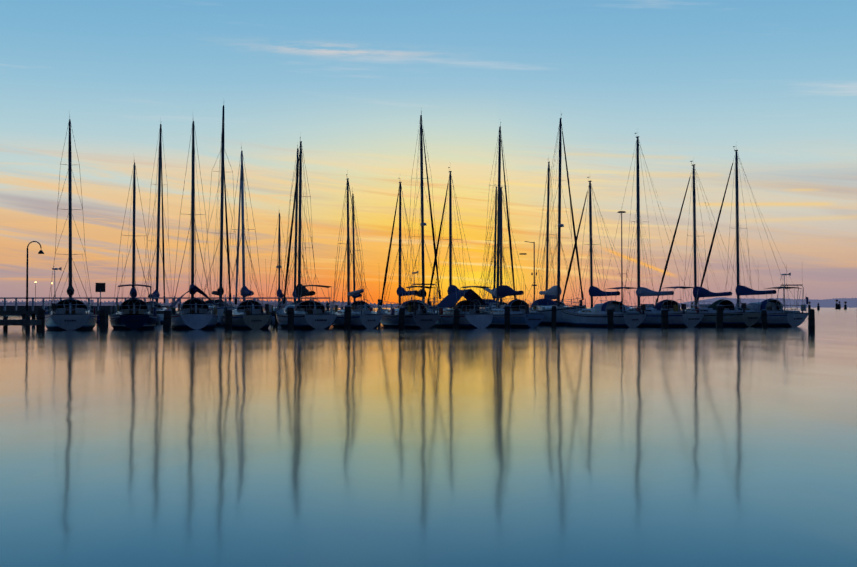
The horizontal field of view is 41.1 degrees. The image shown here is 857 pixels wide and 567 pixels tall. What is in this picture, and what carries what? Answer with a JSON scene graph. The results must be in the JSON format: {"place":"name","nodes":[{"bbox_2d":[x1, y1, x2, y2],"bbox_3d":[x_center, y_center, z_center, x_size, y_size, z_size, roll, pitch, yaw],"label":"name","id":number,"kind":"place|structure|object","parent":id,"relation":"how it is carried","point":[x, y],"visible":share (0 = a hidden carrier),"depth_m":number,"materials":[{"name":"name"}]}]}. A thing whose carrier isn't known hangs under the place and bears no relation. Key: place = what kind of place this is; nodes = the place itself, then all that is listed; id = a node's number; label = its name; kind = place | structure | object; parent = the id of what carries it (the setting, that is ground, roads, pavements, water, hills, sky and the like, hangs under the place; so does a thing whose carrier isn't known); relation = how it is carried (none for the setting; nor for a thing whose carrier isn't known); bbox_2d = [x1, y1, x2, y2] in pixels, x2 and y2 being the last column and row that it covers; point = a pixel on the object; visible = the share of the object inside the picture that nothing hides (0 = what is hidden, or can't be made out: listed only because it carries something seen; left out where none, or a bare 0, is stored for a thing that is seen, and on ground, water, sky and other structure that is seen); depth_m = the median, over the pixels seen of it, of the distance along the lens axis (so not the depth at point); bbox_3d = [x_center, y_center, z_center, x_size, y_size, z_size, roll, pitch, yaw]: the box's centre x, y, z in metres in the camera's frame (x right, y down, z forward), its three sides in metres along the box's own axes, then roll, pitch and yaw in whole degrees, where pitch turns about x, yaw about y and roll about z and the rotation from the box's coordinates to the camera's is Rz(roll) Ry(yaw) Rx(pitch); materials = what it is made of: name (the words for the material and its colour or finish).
{"place":"outdoors","nodes":[
{"label":"outdoors","id":0,"kind":"place"},
{"bbox_2d":[90,294,256,306],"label":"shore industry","id":1,"kind":"structure","parent":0,"point":[92,301],"depth_m":2485.77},
{"bbox_2d":[0,299,398,307],"bbox_3d":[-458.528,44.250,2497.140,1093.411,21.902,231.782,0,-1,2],"label":"shore","id":2,"kind":"structure","parent":0,"point":[111,303],"depth_m":2506.26,"materials":[{"name":"black"}]},
{"bbox_2d":[0,307,856,566],"bbox_3d":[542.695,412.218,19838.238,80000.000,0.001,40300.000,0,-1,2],"label":"water","id":3,"kind":"structure","parent":0,"point":[278,445],"depth_m":12.33,"materials":[{"name":"blue liquid"}]},
{"bbox_2d":[0,316,41,331],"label":"jetty","id":4,"kind":"object","parent":3,"relation":"on","point":[6,322],"visible":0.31,"depth_m":69.94,"materials":[{"name":"brown wood"}]},
{"bbox_2d":[38,309,44,330],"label":"mooring pile","id":5,"kind":"object","parent":3,"relation":"in","point":[41,313],"visible":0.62,"depth_m":71.82,"materials":[{"name":"black wood"}]},
{"bbox_2d":[44,119,99,329],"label":"sailboat","id":6,"kind":"object","parent":3,"relation":"on","point":[70,313],"visible":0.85,"depth_m":76.97,"materials":[{"name":"white plastic"}]},
{"bbox_2d":[0,306,174,314],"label":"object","id":7,"kind":"object","parent":3,"relation":"on","point":[36,308],"visible":0.2,"depth_m":217.32,"materials":[{"name":"black wood"}]},
{"bbox_2d":[99,309,107,330],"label":"mooring pile","id":8,"kind":"object","parent":3,"relation":"on","point":[103,320],"visible":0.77,"depth_m":73.33,"materials":[{"name":"black wood"}]},
{"bbox_2d":[110,159,159,329],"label":"sailboat","id":9,"kind":"object","parent":3,"relation":"on","point":[133,312],"visible":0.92,"depth_m":78.32,"materials":[{"name":"black"}]},
{"bbox_2d":[140,124,171,323],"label":"sailboat","id":10,"kind":"object","parent":3,"relation":"on","point":[155,293],"visible":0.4,"depth_m":109.10,"materials":[{"name":"black metal"}]},
{"bbox_2d":[163,309,171,329],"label":"mooring pile","id":11,"kind":"object","parent":3,"relation":"on","point":[167,318],"visible":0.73,"depth_m":74.92,"materials":[{"name":"black wood"}]},
{"bbox_2d":[170,121,217,329],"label":"sailboat","id":12,"kind":"object","parent":3,"relation":"on","point":[193,313],"visible":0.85,"depth_m":79.33,"materials":[{"name":"white plastic"}]},
{"bbox_2d":[200,105,240,325],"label":"sailboat","id":13,"kind":"object","parent":3,"relation":"on","point":[220,303],"visible":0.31,"depth_m":95.44,"materials":[{"name":"black metal"}]},
{"bbox_2d":[225,310,231,329],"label":"mooring pile","id":14,"kind":"object","parent":3,"relation":"on","point":[228,320],"visible":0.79,"depth_m":76.51,"materials":[{"name":"black wood"}]},
{"bbox_2d":[220,150,274,328],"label":"sailboat","id":15,"kind":"object","parent":3,"relation":"on","point":[251,314],"visible":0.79,"depth_m":80.84,"materials":[{"name":"white plastic"}]},
{"bbox_2d":[267,213,292,323],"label":"sailboat","id":16,"kind":"object","parent":3,"relation":"on","point":[278,291],"visible":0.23,"depth_m":108.95,"materials":[{"name":"black"}]},
{"bbox_2d":[288,306,293,328],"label":"mooring pile","id":17,"kind":"object","parent":3,"relation":"in","point":[290,317],"visible":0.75,"depth_m":78.02,"materials":[{"name":"black wood"}]},
{"bbox_2d":[280,144,308,305],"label":"sailboat","id":18,"kind":"object","parent":3,"relation":"on","point":[295,253],"visible":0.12,"depth_m":111.34,"materials":[{"name":"black metal"}]},
{"bbox_2d":[276,136,337,328],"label":"sailboat","id":19,"kind":"object","parent":3,"relation":"on","point":[310,314],"visible":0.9,"depth_m":82.01,"materials":[{"name":"white plastic"}]},
{"bbox_2d":[0,297,621,324],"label":"pier","id":20,"kind":"structure","parent":3,"relation":"on","point":[32,312],"depth_m":97.13,"materials":[{"name":"paint"}]},
{"bbox_2d":[26,241,43,310],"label":"street lamp","id":21,"kind":"object","parent":20,"relation":"on","point":[40,252],"visible":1,"depth_m":91.33,"materials":[{"name":"black metal"}]},
{"bbox_2d":[95,283,105,309],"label":"pier sign","id":22,"kind":"object","parent":20,"relation":"on","point":[100,287],"visible":0.79,"depth_m":92.57,"materials":[{"name":"black metal"}]},
{"bbox_2d":[519,241,536,300],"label":"lamp post","id":23,"kind":"object","parent":20,"relation":"on","point":[534,285],"visible":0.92,"depth_m":107.45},
{"bbox_2d":[617,211,625,301],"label":"lamp post","id":24,"kind":"object","parent":20,"relation":"on","point":[621,212],"visible":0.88,"depth_m":110.34,"materials":[{"name":"metal"}]},
{"bbox_2d":[344,305,351,328],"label":"mooring pile","id":25,"kind":"object","parent":3,"relation":"in","point":[347,317],"visible":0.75,"depth_m":79.36,"materials":[{"name":"black wood"}]},
{"bbox_2d":[329,174,382,328],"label":"sailboat","id":26,"kind":"object","parent":3,"relation":"on","point":[365,318],"visible":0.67,"depth_m":82.49,"materials":[{"name":"white"}]},
{"bbox_2d":[340,187,373,309],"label":"sailboat","id":27,"kind":"object","parent":3,"relation":"on","point":[355,302],"visible":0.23,"depth_m":111.65,"materials":[{"name":"black"}]},
{"bbox_2d":[398,307,404,328],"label":"mooring pile","id":28,"kind":"object","parent":3,"relation":"in","point":[401,324],"visible":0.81,"depth_m":80.55,"materials":[{"name":"black wood"}]},
{"bbox_2d":[377,178,439,327],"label":"sailboat","id":29,"kind":"object","parent":3,"relation":"on","point":[419,314],"visible":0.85,"depth_m":83.38,"materials":[{"name":"white"}]},
{"bbox_2d":[390,111,447,308],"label":"sailboat","id":30,"kind":"object","parent":3,"relation":"on","point":[422,291],"visible":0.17,"depth_m":99.00,"materials":[{"name":"black metal"}]},
{"bbox_2d":[46,312,805,321],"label":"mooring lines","id":31,"kind":"object","parent":3,"relation":"on","point":[442,318],"visible":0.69,"depth_m":80.67,"materials":[{"name":"black"}]},
{"bbox_2d":[453,310,459,327],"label":"mooring pile","id":32,"kind":"object","parent":3,"relation":"in","point":[456,317],"visible":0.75,"depth_m":81.62,"materials":[{"name":"black wood"}]},
{"bbox_2d":[426,167,493,327],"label":"sailboat","id":33,"kind":"object","parent":3,"relation":"on","point":[469,308],"visible":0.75,"depth_m":84.56,"materials":[{"name":"white plastic"}]},
{"bbox_2d":[476,126,517,310],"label":"sailboat","id":34,"kind":"object","parent":3,"relation":"on","point":[495,305],"visible":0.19,"depth_m":99.80,"materials":[{"name":"black metal"}]},
{"bbox_2d":[482,184,516,304],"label":"sailboat","id":35,"kind":"object","parent":3,"relation":"on","point":[495,253],"visible":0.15,"depth_m":113.69,"materials":[{"name":"black"}]},
{"bbox_2d":[504,305,509,327],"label":"mooring pile","id":36,"kind":"object","parent":3,"relation":"in","point":[507,315],"visible":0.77,"depth_m":82.54,"materials":[{"name":"black wood"}]},
{"bbox_2d":[479,183,543,327],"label":"sailboat","id":37,"kind":"object","parent":3,"relation":"on","point":[519,309],"visible":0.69,"depth_m":85.56,"materials":[{"name":"white"}]},
{"bbox_2d":[530,161,573,305],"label":"sailboat","id":38,"kind":"object","parent":3,"relation":"on","point":[547,245],"visible":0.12,"depth_m":115.27,"materials":[{"name":"black metal"}]},
{"bbox_2d":[521,114,586,324],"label":"sailboat","id":39,"kind":"object","parent":3,"relation":"on","point":[545,308],"visible":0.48,"depth_m":97.25,"materials":[{"name":"black metal"}]},
{"bbox_2d":[551,306,556,327],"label":"mooring pile","id":40,"kind":"object","parent":3,"relation":"on","point":[553,317],"visible":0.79,"depth_m":83.27,"materials":[{"name":"black wood"}]},
{"bbox_2d":[557,177,645,326],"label":"sailboat","id":41,"kind":"object","parent":3,"relation":"on","point":[594,316],"visible":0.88,"depth_m":88.04,"materials":[{"name":"white"}]},
{"bbox_2d":[607,308,613,327],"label":"mooring pile","id":42,"kind":"object","parent":3,"relation":"on","point":[610,317],"visible":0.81,"depth_m":84.01,"materials":[{"name":"black wood"}]},
{"bbox_2d":[599,133,704,326],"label":"sailboat","id":43,"kind":"object","parent":3,"relation":"on","point":[681,317],"visible":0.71,"depth_m":88.34,"materials":[{"name":"white plastic"}]},
{"bbox_2d":[661,309,668,326],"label":"mooring pile","id":44,"kind":"object","parent":3,"relation":"on","point":[664,318],"visible":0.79,"depth_m":84.61,"materials":[{"name":"black wood"}]},
{"bbox_2d":[654,161,760,326],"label":"sailboat","id":45,"kind":"object","parent":3,"relation":"on","point":[744,317],"visible":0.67,"depth_m":89.90,"materials":[{"name":"white"}]},
{"bbox_2d":[716,305,723,326],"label":"mooring pile","id":46,"kind":"object","parent":3,"relation":"on","point":[719,315],"visible":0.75,"depth_m":85.03,"materials":[{"name":"black wood"}]},
{"bbox_2d":[692,146,807,326],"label":"sailboat","id":47,"kind":"object","parent":3,"relation":"on","point":[774,309],"visible":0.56,"depth_m":89.50,"materials":[{"name":"white plastic"}]},
{"bbox_2d":[761,309,767,326],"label":"mooring pile","id":48,"kind":"object","parent":3,"relation":"on","point":[764,317],"visible":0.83,"depth_m":85.37,"materials":[{"name":"black wood"}]},
{"bbox_2d":[808,309,814,331],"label":"mooring pile","id":49,"kind":"object","parent":3,"relation":"in","point":[811,320],"visible":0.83,"depth_m":68.89,"materials":[{"name":"brown wood"}]},
{"bbox_2d":[0,0,856,306],"label":"sky","id":50,"kind":"structure","parent":0,"point":[775,81],"materials":[{"name":"blue"}]},
{"bbox_2d":[679,297,856,307],"bbox_3d":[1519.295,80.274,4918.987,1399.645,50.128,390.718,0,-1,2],"label":"hills","id":51,"kind":"structure","parent":0,"point":[830,303],"depth_m":4941.90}
]}

